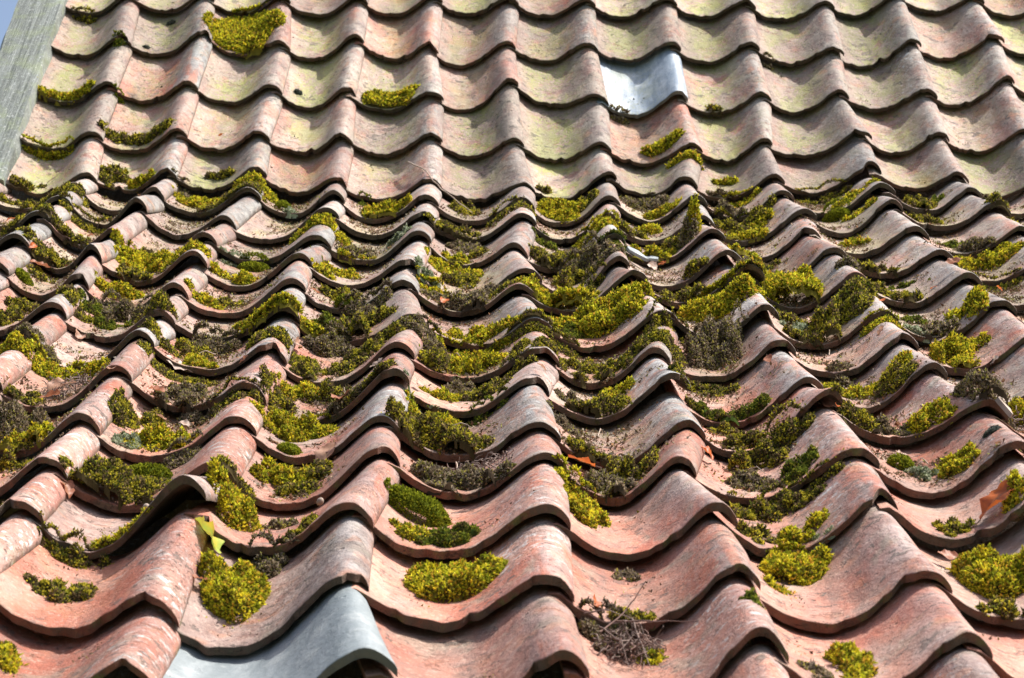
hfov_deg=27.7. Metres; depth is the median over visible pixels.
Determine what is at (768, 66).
moss clump
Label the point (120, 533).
moss clump
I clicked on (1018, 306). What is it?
clay pantile
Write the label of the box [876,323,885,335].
fallen leaf
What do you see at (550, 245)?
moss clump
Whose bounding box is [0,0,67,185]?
verge board
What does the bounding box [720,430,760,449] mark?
moss clump
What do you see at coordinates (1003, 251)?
moss clump
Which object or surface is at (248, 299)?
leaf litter
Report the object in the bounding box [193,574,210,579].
fallen leaf
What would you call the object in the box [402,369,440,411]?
moss cushion
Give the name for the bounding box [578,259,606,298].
moss clump
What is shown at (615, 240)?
moss clump
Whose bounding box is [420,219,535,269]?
clay pantile
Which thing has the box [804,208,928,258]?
clay pantile
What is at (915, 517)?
clay pantile
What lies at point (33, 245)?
fallen leaf
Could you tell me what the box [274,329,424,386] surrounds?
clay pantile
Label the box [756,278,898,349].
clay pantile
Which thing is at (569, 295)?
moss clump
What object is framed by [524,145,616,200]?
clay pantile
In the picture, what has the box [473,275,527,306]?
moss clump
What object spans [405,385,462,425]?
moss clump
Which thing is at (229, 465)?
moss clump
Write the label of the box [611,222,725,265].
clay pantile
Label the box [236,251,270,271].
moss cushion
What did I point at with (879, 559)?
clay pantile
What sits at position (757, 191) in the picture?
moss clump
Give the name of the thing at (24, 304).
moss clump
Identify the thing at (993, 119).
clay pantile
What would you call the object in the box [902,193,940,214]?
moss clump
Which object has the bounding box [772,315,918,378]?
clay pantile
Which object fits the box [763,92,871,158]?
clay pantile
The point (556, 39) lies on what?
clay pantile
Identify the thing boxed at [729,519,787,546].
moss clump
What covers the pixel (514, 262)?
clay pantile
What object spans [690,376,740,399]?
moss clump
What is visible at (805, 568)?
moss cushion
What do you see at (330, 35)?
clay pantile
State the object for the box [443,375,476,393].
moss clump
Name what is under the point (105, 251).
clay pantile
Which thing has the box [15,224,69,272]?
moss clump
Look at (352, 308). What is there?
moss clump
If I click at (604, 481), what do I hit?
moss clump
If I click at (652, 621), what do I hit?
twig
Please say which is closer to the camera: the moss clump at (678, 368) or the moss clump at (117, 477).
the moss clump at (117, 477)
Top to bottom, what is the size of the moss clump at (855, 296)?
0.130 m
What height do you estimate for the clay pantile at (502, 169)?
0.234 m
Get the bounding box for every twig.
[407,161,472,212]
[584,609,633,619]
[599,581,645,632]
[599,626,628,666]
[615,620,697,621]
[631,617,650,667]
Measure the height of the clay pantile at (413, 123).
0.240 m
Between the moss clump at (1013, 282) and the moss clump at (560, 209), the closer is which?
the moss clump at (1013, 282)
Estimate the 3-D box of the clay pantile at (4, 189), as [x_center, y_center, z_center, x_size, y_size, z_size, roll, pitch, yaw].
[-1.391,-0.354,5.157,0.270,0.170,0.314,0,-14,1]
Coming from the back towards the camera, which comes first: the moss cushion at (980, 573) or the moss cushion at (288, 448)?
the moss cushion at (288, 448)
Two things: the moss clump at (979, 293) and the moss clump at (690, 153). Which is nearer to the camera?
the moss clump at (979, 293)
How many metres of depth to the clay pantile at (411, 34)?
5.91 m
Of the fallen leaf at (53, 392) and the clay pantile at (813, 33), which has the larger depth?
the clay pantile at (813, 33)
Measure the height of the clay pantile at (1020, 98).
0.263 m
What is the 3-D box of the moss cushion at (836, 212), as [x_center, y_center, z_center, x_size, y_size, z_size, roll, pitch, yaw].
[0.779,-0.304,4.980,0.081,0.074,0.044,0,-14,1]
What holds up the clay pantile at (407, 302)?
on the clay pantile at (409, 341)
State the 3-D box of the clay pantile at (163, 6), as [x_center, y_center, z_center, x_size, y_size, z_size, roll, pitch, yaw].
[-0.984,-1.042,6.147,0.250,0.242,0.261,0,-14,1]
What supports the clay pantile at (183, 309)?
on the clay pantile at (168, 331)
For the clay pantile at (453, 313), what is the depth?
4.07 m
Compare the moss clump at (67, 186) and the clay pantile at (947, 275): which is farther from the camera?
the moss clump at (67, 186)
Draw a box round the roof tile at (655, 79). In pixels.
[597,45,687,117]
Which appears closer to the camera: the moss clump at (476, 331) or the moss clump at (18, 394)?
the moss clump at (18, 394)
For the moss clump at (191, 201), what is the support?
on the clay pantile at (178, 209)
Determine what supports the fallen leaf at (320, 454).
on the clay pantile at (370, 441)
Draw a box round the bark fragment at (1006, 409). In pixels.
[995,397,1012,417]
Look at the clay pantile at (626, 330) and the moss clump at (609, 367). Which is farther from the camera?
the clay pantile at (626, 330)
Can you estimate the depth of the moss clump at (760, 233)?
4.77 m
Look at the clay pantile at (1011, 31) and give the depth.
5.95 m
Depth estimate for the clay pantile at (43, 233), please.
4.43 m
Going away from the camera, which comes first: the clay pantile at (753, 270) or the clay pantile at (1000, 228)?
the clay pantile at (753, 270)
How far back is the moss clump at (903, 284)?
4.22 m
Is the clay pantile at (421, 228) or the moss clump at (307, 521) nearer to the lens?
the moss clump at (307, 521)
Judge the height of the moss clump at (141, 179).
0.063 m
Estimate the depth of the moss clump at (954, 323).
3.83 m
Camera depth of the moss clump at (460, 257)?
4.55 m
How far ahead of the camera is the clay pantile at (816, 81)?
5.70 m
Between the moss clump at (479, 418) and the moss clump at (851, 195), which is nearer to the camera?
the moss clump at (479, 418)
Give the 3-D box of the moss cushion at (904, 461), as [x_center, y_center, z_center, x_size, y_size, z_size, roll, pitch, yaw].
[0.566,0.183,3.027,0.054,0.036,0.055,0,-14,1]
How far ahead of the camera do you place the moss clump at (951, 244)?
4.62 m
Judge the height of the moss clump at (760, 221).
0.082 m
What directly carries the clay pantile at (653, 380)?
on the clay pantile at (669, 415)
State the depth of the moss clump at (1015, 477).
2.68 m
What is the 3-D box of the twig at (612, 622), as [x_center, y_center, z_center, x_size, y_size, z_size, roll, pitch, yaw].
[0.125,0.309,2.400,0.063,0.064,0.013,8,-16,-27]
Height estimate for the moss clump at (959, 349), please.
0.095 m
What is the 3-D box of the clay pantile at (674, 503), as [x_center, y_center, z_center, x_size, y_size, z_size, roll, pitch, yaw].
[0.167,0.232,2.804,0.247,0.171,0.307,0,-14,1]
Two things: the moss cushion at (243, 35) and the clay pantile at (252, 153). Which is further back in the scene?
the moss cushion at (243, 35)
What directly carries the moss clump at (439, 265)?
on the clay pantile at (514, 262)
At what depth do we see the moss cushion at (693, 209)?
4.59 m
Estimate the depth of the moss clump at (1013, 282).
4.28 m
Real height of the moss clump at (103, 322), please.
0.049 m
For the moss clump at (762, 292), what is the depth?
4.05 m
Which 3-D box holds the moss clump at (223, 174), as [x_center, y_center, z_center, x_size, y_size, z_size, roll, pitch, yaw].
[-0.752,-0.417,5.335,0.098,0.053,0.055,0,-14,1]
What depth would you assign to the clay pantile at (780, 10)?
6.02 m
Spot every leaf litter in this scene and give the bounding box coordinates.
[0,185,1023,501]
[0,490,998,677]
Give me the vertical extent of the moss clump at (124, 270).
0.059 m
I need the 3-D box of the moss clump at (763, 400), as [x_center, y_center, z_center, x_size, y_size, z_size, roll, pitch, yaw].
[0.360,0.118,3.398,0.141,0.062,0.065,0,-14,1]
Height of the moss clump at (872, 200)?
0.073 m
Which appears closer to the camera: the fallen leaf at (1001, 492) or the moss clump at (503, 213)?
the fallen leaf at (1001, 492)
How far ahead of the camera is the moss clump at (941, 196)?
5.10 m
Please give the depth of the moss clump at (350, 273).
4.42 m
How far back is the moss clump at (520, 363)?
3.57 m
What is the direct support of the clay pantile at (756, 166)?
on the clay pantile at (776, 189)
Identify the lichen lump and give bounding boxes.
[166,19,175,25]
[294,88,302,95]
[981,424,1001,437]
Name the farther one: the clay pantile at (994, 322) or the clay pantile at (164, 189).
the clay pantile at (164, 189)
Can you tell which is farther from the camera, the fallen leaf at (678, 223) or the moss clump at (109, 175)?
the moss clump at (109, 175)
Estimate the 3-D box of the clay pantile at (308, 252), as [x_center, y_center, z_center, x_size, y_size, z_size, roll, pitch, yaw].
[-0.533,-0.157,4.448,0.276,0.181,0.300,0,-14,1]
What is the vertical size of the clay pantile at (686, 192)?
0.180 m
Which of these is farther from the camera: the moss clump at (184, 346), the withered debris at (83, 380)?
the moss clump at (184, 346)
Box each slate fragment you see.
[626,246,648,261]
[646,256,657,260]
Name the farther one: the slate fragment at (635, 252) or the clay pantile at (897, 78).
the clay pantile at (897, 78)
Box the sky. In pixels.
[0,0,17,46]
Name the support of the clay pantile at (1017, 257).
on the clay pantile at (1018, 306)
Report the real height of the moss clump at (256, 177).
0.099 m
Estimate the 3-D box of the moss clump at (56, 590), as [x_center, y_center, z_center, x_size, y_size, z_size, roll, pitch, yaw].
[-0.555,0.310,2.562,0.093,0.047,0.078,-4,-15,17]
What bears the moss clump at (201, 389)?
on the clay pantile at (272, 360)
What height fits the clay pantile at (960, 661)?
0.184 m
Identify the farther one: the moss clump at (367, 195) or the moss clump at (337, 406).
the moss clump at (367, 195)
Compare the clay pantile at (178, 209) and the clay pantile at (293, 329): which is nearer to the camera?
the clay pantile at (293, 329)
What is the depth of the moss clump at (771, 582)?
2.54 m
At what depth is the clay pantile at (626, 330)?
3.84 m
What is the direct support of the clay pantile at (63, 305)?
on the clay pantile at (52, 326)
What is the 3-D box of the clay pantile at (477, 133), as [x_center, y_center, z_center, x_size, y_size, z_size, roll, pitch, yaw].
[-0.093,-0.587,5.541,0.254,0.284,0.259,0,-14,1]
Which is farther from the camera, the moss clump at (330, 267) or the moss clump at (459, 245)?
the moss clump at (459, 245)
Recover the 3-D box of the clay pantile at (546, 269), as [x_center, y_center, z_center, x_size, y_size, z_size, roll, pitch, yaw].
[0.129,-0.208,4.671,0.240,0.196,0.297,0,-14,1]
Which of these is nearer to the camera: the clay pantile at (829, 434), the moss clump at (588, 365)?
the clay pantile at (829, 434)
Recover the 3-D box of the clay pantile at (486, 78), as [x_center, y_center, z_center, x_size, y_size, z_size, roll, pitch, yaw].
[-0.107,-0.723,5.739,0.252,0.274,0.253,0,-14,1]
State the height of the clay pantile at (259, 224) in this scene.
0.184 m
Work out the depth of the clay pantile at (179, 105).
5.56 m
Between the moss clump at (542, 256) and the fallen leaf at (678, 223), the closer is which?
the moss clump at (542, 256)
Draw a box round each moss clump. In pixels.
[0,192,37,211]
[0,213,25,237]
[0,306,26,326]
[0,329,110,383]
[0,398,50,440]
[0,421,55,449]
[0,438,33,472]
[0,639,28,676]
[1,375,46,408]
[4,295,39,313]
[9,170,46,192]
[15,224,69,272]
[15,321,62,363]
[21,133,74,161]
[23,572,98,604]
[26,264,57,283]
[28,181,89,213]
[36,202,75,247]
[37,79,95,105]
[37,510,113,569]
[55,284,94,324]
[58,191,111,234]
[58,452,172,510]
[70,5,96,24]
[72,233,91,248]
[77,287,103,317]
[90,506,152,550]
[91,288,153,322]
[93,316,132,330]
[94,270,145,299]
[96,117,176,145]
[97,163,131,189]
[104,386,140,429]
[110,228,173,272]
[112,29,126,48]
[115,262,153,284]
[121,421,200,451]
[126,168,156,189]
[133,339,221,387]
[134,289,178,323]
[137,316,182,358]
[138,246,154,255]
[140,399,167,429]
[152,385,200,412]
[157,238,230,281]
[161,428,206,469]
[167,381,209,397]
[171,168,201,198]
[171,185,231,208]
[174,337,215,361]
[177,392,218,428]
[182,352,219,374]
[184,277,225,309]
[188,320,242,355]
[197,180,268,217]
[204,166,235,181]
[209,375,266,418]
[215,454,256,502]
[217,296,247,308]
[221,298,287,335]
[229,269,258,284]
[232,171,278,203]
[233,529,299,578]
[244,325,320,368]
[247,291,328,337]
[249,398,340,443]
[249,454,316,490]
[255,362,297,413]
[259,516,298,530]
[273,478,320,498]
[274,371,319,402]
[282,512,321,538]
[286,349,321,380]
[288,212,353,246]
[294,458,333,481]
[302,320,354,358]
[303,377,351,404]
[310,257,336,280]
[311,311,337,329]
[317,283,361,300]
[319,254,346,277]
[320,355,366,376]
[323,381,368,418]
[334,244,377,264]
[334,311,372,339]
[335,267,364,279]
[339,277,392,319]
[342,332,385,360]
[345,358,397,404]
[358,190,371,205]
[358,192,412,219]
[365,304,398,327]
[381,394,496,460]
[382,315,416,340]
[388,517,430,540]
[395,401,472,450]
[399,311,447,353]
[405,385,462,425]
[409,458,516,497]
[412,521,481,547]
[415,265,448,293]
[417,346,453,373]
[418,284,467,301]
[418,385,464,401]
[419,344,508,375]
[423,212,481,242]
[424,246,483,278]
[430,327,463,355]
[437,288,489,315]
[440,271,480,288]
[441,247,472,265]
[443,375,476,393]
[444,231,481,252]
[446,314,514,342]
[447,199,484,215]
[458,376,512,401]
[461,315,521,355]
[466,282,499,294]
[466,386,508,426]
[467,245,489,258]
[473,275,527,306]
[484,195,537,229]
[490,347,538,381]
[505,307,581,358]
[507,335,568,370]
[516,272,559,309]
[528,243,583,270]
[531,226,557,250]
[534,183,552,194]
[536,196,587,223]
[538,280,655,338]
[539,283,602,314]
[546,400,585,438]
[548,264,586,287]
[551,452,600,509]
[553,385,580,401]
[556,321,609,338]
[557,229,614,281]
[563,357,599,373]
[563,481,611,530]
[564,391,631,423]
[565,435,619,467]
[570,355,633,388]
[572,214,615,248]
[573,595,641,660]
[575,188,599,213]
[577,208,619,247]
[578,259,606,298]
[579,467,636,503]
[580,243,625,281]
[597,229,632,261]
[598,375,636,397]
[604,446,659,482]
[606,606,656,632]
[609,103,629,124]
[609,289,649,328]
[610,567,641,585]
[611,209,649,240]
[618,190,670,211]
[618,328,686,369]
[618,336,641,360]
[630,243,677,262]
[632,646,668,664]
[634,222,662,234]
[639,294,688,343]
[641,196,681,219]
[659,280,711,304]
[660,232,688,251]
[664,149,704,170]
[666,361,696,410]
[676,216,700,250]
[681,255,709,280]
[682,298,745,370]
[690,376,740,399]
[695,392,776,425]
[704,411,739,435]
[705,103,723,116]
[706,188,740,202]
[710,216,754,233]
[711,175,738,185]
[713,198,747,220]
[714,192,776,225]
[716,256,780,309]
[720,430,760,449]
[722,186,762,208]
[722,467,778,492]
[724,227,770,242]
[725,398,815,471]
[726,489,789,523]
[727,242,762,256]
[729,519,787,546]
[732,587,765,608]
[733,255,763,287]
[736,252,772,294]
[746,207,774,228]
[757,448,850,515]
[760,573,796,598]
[761,52,774,70]
[762,258,780,269]
[772,309,805,324]
[776,507,829,543]
[779,444,819,484]
[782,323,823,348]
[793,177,852,206]
[796,658,834,677]
[804,299,843,348]
[820,349,915,399]
[821,640,877,672]
[825,274,878,325]
[825,360,854,371]
[827,359,855,387]
[829,661,882,677]
[830,176,880,208]
[830,382,879,431]
[831,253,860,272]
[837,235,872,247]
[840,196,877,222]
[856,259,901,277]
[856,307,905,340]
[866,277,896,294]
[871,411,911,438]
[873,359,917,398]
[883,289,927,307]
[887,280,916,289]
[899,314,928,324]
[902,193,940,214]
[904,211,944,224]
[905,394,957,437]
[920,321,954,341]
[928,330,981,372]
[930,192,944,202]
[930,316,960,332]
[931,516,976,536]
[932,439,980,479]
[933,239,964,248]
[943,284,989,321]
[946,368,1016,431]
[953,236,996,253]
[953,239,1023,270]
[957,265,1023,291]
[969,331,991,353]
[974,595,1023,620]
[982,193,1006,216]
[984,190,1017,221]
[1000,468,1023,518]
[1008,396,1023,426]
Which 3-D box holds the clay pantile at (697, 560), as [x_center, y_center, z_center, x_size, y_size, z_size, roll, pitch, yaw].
[0.167,0.287,2.571,0.251,0.179,0.302,0,-14,1]
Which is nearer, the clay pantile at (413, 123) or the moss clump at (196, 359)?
the moss clump at (196, 359)
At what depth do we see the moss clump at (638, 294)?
3.91 m
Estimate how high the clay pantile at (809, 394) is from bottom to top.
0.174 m
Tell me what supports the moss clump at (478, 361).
on the clay pantile at (507, 365)
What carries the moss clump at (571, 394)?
on the clay pantile at (653, 380)
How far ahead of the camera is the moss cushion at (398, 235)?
4.64 m
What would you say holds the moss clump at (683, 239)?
on the clay pantile at (717, 234)
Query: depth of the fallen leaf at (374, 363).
3.44 m
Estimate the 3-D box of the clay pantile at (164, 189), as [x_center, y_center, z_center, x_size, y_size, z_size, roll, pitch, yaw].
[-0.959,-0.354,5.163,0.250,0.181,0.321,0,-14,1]
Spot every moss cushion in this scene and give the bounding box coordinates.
[15,267,33,285]
[111,430,149,450]
[112,83,124,103]
[129,462,172,478]
[196,548,271,626]
[200,1,286,59]
[203,456,263,532]
[219,246,251,269]
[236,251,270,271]
[275,200,292,210]
[276,441,302,455]
[282,206,299,218]
[334,292,353,307]
[361,83,420,107]
[383,477,452,529]
[385,223,411,247]
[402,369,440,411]
[402,551,508,602]
[414,255,441,288]
[640,128,685,158]
[676,270,758,322]
[684,192,703,239]
[755,263,824,303]
[757,540,834,585]
[778,319,808,330]
[812,525,834,549]
[821,196,850,222]
[886,453,915,471]
[902,323,930,342]
[902,465,938,481]
[947,543,1023,599]
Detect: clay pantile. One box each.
[0,179,99,212]
[0,183,11,193]
[0,191,83,229]
[0,205,72,239]
[0,222,54,251]
[0,243,34,274]
[0,268,10,290]
[0,280,90,336]
[0,310,68,349]
[0,338,157,412]
[0,347,35,389]
[0,371,135,458]
[0,420,101,495]
[0,465,67,520]
[0,509,45,573]
[0,509,210,637]
[0,600,181,677]
[1,254,106,300]
[6,135,105,197]
[20,84,119,151]
[20,235,119,273]
[28,472,219,559]
[34,316,177,370]
[37,37,132,104]
[37,210,150,248]
[48,423,257,512]
[51,0,141,58]
[62,291,192,342]
[65,0,138,15]
[71,194,167,228]
[80,263,208,306]
[85,178,180,214]
[86,131,189,193]
[93,85,200,153]
[94,389,267,463]
[98,242,220,285]
[107,33,212,103]
[121,220,237,253]
[121,351,287,413]
[122,0,215,56]
[129,0,214,13]
[138,194,262,239]
[148,314,300,375]
[158,182,266,217]
[162,284,306,341]
[167,134,271,192]
[174,510,378,655]
[175,260,312,317]
[176,87,283,152]
[184,456,399,555]
[188,43,290,104]
[198,241,331,291]
[205,224,340,264]
[208,0,291,15]
[208,0,291,56]
[229,199,345,243]
[229,422,401,510]
[246,380,409,464]
[252,182,347,217]
[256,136,353,195]
[262,91,356,155]
[266,349,415,424]
[271,37,364,110]
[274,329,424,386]
[280,0,368,61]
[281,0,368,17]
[286,287,425,345]
[293,267,419,313]
[308,239,431,289]
[316,220,435,264]
[329,201,439,239]
[334,183,441,223]
[336,135,442,201]
[343,95,443,157]
[346,44,443,113]
[352,460,570,558]
[352,513,573,632]
[354,0,442,61]
[357,585,588,677]
[358,0,442,16]
[380,427,562,501]
[384,383,560,462]
[394,356,558,417]
[404,275,536,316]
[406,331,558,382]
[410,248,541,293]
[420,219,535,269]
[420,295,551,350]
[422,207,536,243]
[427,185,534,224]
[430,141,534,202]
[433,0,518,16]
[433,0,518,68]
[434,44,517,112]
[434,82,523,159]
[506,1,597,63]
[509,0,595,17]
[509,46,608,107]
[513,92,611,162]
[520,225,625,273]
[520,244,629,293]
[522,202,620,243]
[522,264,647,315]
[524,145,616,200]
[535,182,620,226]
[537,353,690,424]
[538,321,677,389]
[543,427,704,506]
[547,515,760,632]
[549,392,705,468]
[553,465,737,561]
[554,292,678,352]
[559,574,788,677]
[586,0,676,19]
[588,1,680,62]
[600,95,702,166]
[604,146,701,197]
[608,184,707,223]
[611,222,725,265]
[615,238,740,290]
[617,202,714,244]
[619,263,763,308]
[657,318,795,381]
[660,348,823,428]
[661,292,778,335]
[669,0,755,18]
[670,2,759,64]
[677,45,771,115]
[681,407,879,504]
[687,142,784,200]
[688,95,772,164]
[698,183,793,220]
[698,383,842,457]
[701,196,816,245]
[702,216,820,261]
[706,456,897,556]
[717,234,845,272]
[717,643,788,677]
[728,254,866,313]
[732,502,952,632]
[744,0,834,21]
[749,4,843,66]
[750,579,992,677]
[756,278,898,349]
[759,50,848,115]
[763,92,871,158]
[771,133,881,196]
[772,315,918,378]
[776,178,895,216]
[798,194,902,237]
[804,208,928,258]
[808,370,1008,444]
[809,341,947,413]
[824,0,886,18]
[830,232,956,278]
[833,0,921,68]
[838,42,937,111]
[848,92,949,155]
[864,409,1023,498]
[865,135,968,191]
[871,181,981,213]
[874,454,1023,547]
[877,257,982,308]
[883,194,1010,230]
[883,282,1016,341]
[898,306,1023,375]
[902,0,984,14]
[907,0,1004,60]
[912,518,1023,628]
[913,211,1023,257]
[915,644,998,677]
[922,38,1014,107]
[934,233,1023,285]
[936,80,1023,154]
[942,343,1023,402]
[949,132,1023,199]
[960,273,1023,310]
[962,616,1023,677]
[973,0,1023,18]
[978,409,1023,439]
[980,210,1023,224]
[984,9,1023,56]
[1004,50,1023,96]
[1004,449,1023,462]
[1008,190,1023,218]
[1014,90,1023,108]
[1015,313,1023,323]
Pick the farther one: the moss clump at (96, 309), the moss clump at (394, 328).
the moss clump at (96, 309)
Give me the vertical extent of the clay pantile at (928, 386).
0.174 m
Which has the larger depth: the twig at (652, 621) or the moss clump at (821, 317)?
the moss clump at (821, 317)
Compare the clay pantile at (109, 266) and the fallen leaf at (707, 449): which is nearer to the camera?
the fallen leaf at (707, 449)
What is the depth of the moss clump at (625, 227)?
4.77 m
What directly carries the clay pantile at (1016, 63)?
on the clay pantile at (1020, 98)
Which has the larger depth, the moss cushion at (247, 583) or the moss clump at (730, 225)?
the moss clump at (730, 225)
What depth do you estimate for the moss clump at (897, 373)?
3.39 m
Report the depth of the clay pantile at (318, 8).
6.04 m
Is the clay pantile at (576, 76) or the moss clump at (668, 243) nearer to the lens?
the moss clump at (668, 243)
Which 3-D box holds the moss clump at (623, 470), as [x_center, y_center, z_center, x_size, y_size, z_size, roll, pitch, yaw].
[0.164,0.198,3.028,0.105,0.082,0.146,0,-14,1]
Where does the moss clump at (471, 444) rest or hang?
on the clay pantile at (530, 446)
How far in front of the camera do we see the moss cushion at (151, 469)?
3.03 m
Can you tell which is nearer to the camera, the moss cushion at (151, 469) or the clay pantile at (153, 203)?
the moss cushion at (151, 469)
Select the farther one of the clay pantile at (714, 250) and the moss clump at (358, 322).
the clay pantile at (714, 250)
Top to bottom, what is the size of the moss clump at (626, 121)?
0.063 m
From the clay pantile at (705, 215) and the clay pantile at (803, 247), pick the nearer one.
the clay pantile at (803, 247)
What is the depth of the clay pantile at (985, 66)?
5.70 m
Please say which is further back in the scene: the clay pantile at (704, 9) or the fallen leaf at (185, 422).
the clay pantile at (704, 9)
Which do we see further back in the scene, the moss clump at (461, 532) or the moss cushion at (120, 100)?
the moss cushion at (120, 100)
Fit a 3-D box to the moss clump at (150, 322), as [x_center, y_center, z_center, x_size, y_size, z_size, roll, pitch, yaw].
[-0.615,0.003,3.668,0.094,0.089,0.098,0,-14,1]
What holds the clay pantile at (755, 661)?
on the roof boarding at (348, 670)
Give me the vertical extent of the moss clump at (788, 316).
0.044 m
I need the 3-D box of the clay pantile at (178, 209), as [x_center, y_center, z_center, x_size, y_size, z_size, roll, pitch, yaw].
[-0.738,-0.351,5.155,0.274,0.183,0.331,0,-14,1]
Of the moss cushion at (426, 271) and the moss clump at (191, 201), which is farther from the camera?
the moss clump at (191, 201)
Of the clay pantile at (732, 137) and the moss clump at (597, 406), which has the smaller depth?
the moss clump at (597, 406)
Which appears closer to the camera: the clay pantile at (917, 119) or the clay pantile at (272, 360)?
the clay pantile at (272, 360)
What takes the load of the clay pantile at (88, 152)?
on the clay pantile at (90, 186)
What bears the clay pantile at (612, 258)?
on the clay pantile at (616, 274)
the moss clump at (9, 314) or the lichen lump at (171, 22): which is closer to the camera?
the moss clump at (9, 314)
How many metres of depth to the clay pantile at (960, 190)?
5.00 m
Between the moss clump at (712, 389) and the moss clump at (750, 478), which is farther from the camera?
the moss clump at (712, 389)
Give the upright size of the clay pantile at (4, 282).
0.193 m
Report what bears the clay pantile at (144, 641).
on the roof boarding at (348, 670)
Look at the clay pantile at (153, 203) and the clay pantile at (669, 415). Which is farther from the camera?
the clay pantile at (153, 203)
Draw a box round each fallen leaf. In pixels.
[29,242,36,247]
[30,259,52,267]
[38,389,64,397]
[39,377,75,391]
[60,479,74,498]
[75,328,86,339]
[147,385,164,391]
[165,354,191,371]
[179,419,190,425]
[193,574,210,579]
[195,516,224,555]
[295,337,301,346]
[314,442,336,460]
[331,389,348,398]
[370,356,384,366]
[440,297,448,302]
[568,454,600,467]
[593,594,600,606]
[647,261,656,269]
[676,217,682,225]
[701,445,716,462]
[763,354,771,361]
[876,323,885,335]
[938,549,958,559]
[943,257,962,263]
[971,480,1018,527]
[990,355,998,363]
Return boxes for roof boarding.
[0,0,1022,245]
[0,244,1023,677]
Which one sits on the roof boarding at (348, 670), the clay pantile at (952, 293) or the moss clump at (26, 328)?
the clay pantile at (952, 293)
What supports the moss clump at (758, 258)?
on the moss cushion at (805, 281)
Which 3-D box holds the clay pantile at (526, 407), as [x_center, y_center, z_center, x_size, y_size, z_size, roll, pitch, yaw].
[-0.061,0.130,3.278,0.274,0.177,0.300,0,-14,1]
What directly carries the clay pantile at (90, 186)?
on the clay pantile at (54, 200)
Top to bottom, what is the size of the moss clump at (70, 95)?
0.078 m
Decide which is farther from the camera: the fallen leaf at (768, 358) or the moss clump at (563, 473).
the fallen leaf at (768, 358)
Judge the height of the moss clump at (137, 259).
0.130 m
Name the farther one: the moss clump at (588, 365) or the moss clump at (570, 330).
the moss clump at (570, 330)
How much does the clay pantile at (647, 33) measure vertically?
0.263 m
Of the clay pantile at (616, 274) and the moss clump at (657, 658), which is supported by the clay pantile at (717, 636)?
the moss clump at (657, 658)
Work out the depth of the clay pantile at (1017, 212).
5.15 m
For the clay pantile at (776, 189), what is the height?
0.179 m
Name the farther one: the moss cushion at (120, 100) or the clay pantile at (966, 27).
the clay pantile at (966, 27)
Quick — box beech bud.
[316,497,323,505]
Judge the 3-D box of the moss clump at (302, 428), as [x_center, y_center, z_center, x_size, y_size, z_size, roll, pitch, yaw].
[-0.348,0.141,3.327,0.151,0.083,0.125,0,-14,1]
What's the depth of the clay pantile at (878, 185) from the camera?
4.99 m
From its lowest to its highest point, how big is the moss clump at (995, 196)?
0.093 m
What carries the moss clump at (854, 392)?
on the clay pantile at (880, 364)
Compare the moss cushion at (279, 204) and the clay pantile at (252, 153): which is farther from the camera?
the clay pantile at (252, 153)
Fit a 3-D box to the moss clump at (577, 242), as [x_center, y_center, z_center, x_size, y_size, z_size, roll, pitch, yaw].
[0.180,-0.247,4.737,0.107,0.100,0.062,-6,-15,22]
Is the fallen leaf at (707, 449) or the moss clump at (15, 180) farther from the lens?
the moss clump at (15, 180)
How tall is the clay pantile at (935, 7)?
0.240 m
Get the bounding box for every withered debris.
[41,368,101,400]
[447,448,514,486]
[590,619,666,667]
[1011,406,1023,430]
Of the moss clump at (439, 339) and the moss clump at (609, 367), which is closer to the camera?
the moss clump at (609, 367)
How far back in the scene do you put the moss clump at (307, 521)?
2.69 m
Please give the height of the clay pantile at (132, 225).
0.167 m
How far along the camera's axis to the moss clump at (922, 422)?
3.14 m
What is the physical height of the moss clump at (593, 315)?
0.144 m
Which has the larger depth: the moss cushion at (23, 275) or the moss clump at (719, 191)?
the moss clump at (719, 191)
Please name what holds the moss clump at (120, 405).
on the clay pantile at (244, 411)
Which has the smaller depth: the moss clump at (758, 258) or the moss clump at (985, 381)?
the moss clump at (985, 381)
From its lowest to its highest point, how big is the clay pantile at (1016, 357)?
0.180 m
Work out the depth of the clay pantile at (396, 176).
5.34 m
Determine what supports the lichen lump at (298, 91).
on the clay pantile at (328, 79)
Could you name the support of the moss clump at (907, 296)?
on the clay pantile at (947, 275)
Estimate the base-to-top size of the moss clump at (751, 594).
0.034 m
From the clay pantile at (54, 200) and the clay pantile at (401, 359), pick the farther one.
the clay pantile at (54, 200)
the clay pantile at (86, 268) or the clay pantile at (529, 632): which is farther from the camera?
the clay pantile at (86, 268)
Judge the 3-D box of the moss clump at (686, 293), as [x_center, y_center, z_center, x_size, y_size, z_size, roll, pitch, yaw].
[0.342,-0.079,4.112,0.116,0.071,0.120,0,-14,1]
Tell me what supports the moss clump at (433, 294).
on the clay pantile at (453, 313)
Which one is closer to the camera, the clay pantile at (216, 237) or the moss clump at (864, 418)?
the moss clump at (864, 418)
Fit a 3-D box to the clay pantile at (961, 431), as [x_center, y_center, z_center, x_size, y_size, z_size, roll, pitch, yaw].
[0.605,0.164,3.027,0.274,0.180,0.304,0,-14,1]
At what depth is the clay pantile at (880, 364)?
3.43 m
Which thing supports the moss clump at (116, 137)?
on the clay pantile at (179, 105)

